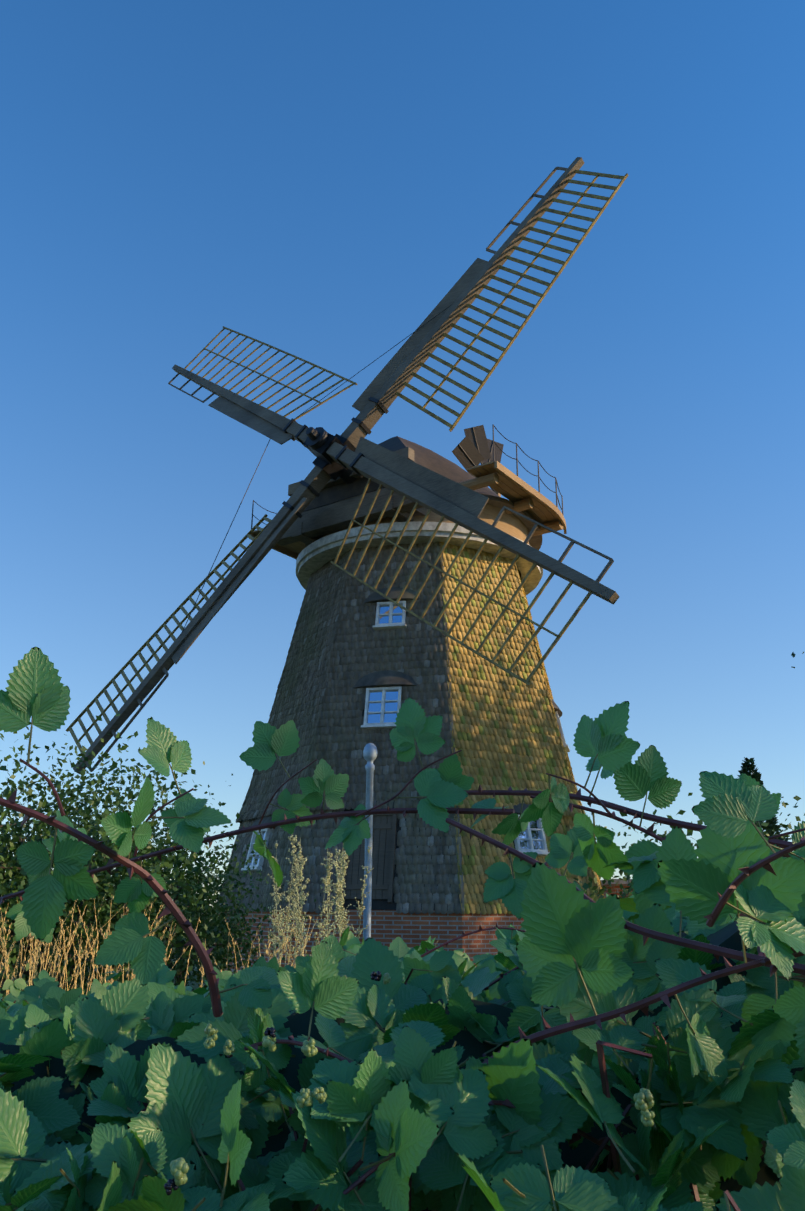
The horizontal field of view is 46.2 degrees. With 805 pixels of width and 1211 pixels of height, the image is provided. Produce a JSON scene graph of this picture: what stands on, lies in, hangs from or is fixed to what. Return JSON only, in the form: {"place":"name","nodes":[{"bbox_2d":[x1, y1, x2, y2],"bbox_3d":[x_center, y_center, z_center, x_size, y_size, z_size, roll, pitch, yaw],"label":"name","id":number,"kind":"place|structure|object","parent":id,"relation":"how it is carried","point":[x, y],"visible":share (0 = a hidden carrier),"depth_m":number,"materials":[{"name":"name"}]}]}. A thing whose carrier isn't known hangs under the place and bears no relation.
{"place":"outdoors","nodes":[
{"label":"outdoors","id":0,"kind":"place"},
{"bbox_2d":[0,910,214,991],"bbox_3d":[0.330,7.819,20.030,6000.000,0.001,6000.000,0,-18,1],"label":"ground","id":1,"kind":"structure","parent":0,"point":[189,983],"depth_m":19.54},
{"bbox_2d":[0,736,130,1000],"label":"shrub","id":2,"kind":"object","parent":1,"relation":"on","point":[15,882],"visible":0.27,"depth_m":9.19,"materials":[{"name":"green plant"}]},
{"bbox_2d":[0,722,193,1000],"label":"shrub","id":3,"kind":"object","parent":1,"relation":"on","point":[41,810],"visible":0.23,"depth_m":10.37,"materials":[{"name":"green plant"}]},
{"bbox_2d":[0,734,217,987],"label":"shrub","id":4,"kind":"object","parent":1,"relation":"on","point":[69,774],"visible":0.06,"depth_m":12.00,"materials":[{"name":"green plant"}]},
{"bbox_2d":[0,713,253,998],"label":"shrub","id":5,"kind":"object","parent":1,"relation":"on","point":[103,889],"visible":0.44,"depth_m":9.80,"materials":[{"name":"green plant"}]},
{"bbox_2d":[0,894,318,995],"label":"dry grass stalks","id":6,"kind":"object","parent":1,"relation":"on","point":[37,948],"visible":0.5,"depth_m":5.34,"materials":[{"name":"beige plant"}]},
{"bbox_2d":[25,763,318,985],"bbox_3d":[-3.320,3.859,13.058,4.009,3.339,3.447,16,-23,-39],"label":"shrub","id":7,"kind":"object","parent":1,"relation":"on","point":[211,942],"visible":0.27,"depth_m":12.77,"materials":[{"name":"green plant"}]},
{"bbox_2d":[137,795,284,990],"bbox_3d":[-3.283,4.580,14.265,3.156,3.339,2.950,0,-18,1],"label":"shrub","id":8,"kind":"object","parent":1,"relation":"on","point":[244,941],"visible":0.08,"depth_m":13.98,"materials":[{"name":"green plant"}]},
{"bbox_2d":[267,835,373,967],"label":"flowering weeds","id":9,"kind":"object","parent":1,"relation":"on","point":[339,910],"visible":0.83,"depth_m":8.24,"materials":[{"name":"beige plant"}]},
{"bbox_2d":[66,157,628,974],"bbox_3d":[0.268,-0.460,22.469,14.025,17.856,10.055,-12,-21,34],"label":"windmill","id":10,"kind":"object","parent":1,"relation":"on","point":[418,571],"visible":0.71,"depth_m":19.44,"materials":[{"name":"wood"}]},
{"bbox_2d":[342,814,396,902],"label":"door","id":11,"kind":"structure","parent":10,"relation":"in","point":[384,825],"depth_m":17.13,"materials":[{"name":"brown wood"}]},
{"bbox_2d":[249,604,542,864],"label":"window panes","id":12,"kind":"structure","parent":10,"relation":"in","point":[393,694],"depth_m":18.65,"materials":[{"name":"blue"}]},
{"bbox_2d":[241,601,569,871],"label":"window frames","id":13,"kind":"structure","parent":10,"relation":"in","point":[390,625],"depth_m":18.71,"materials":[{"name":"white paint"}]},
{"bbox_2d":[363,743,376,939],"bbox_3d":[-0.531,4.056,14.636,0.230,3.862,0.230,0,-18,1],"label":"pole","id":14,"kind":"object","parent":1,"relation":"on","point":[370,752],"visible":0.71,"depth_m":14.72,"materials":[{"name":"grey metal"}]},
{"bbox_2d":[0,647,804,1210],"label":"bramble hedge","id":15,"kind":"object","parent":1,"relation":"on","point":[576,1047],"visible":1,"depth_m":0.95,"materials":[{"name":"green plant"}]},
{"bbox_2d":[601,879,631,897],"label":"house","id":16,"kind":"structure","parent":1,"relation":"on","point":[617,887],"depth_m":22.04,"materials":[{"name":"brick"}]},
{"bbox_2d":[483,781,800,924],"bbox_3d":[2.688,3.136,8.333,3.898,3.074,4.034,0,-18,1],"label":"tree","id":17,"kind":"object","parent":1,"relation":"on","point":[585,886],"depth_m":8.80,"materials":[{"name":"green plant"}]},
{"bbox_2d":[608,795,804,897],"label":"tree","id":18,"kind":"object","parent":1,"relation":"on","point":[765,825],"depth_m":9.71,"materials":[{"name":"green plant"}]},
{"bbox_2d":[737,757,792,852],"bbox_3d":[9.491,6.741,25.258,3.034,5.386,2.984,0,-18,1],"label":"conifer","id":19,"kind":"object","parent":1,"relation":"on","point":[747,767],"visible":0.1,"depth_m":25.72,"materials":[{"name":"green plant"}]},
{"bbox_2d":[0,0,804,905],"label":"sky","id":20,"kind":"structure","parent":0,"point":[308,180],"materials":[{"name":"blue"}]}
]}

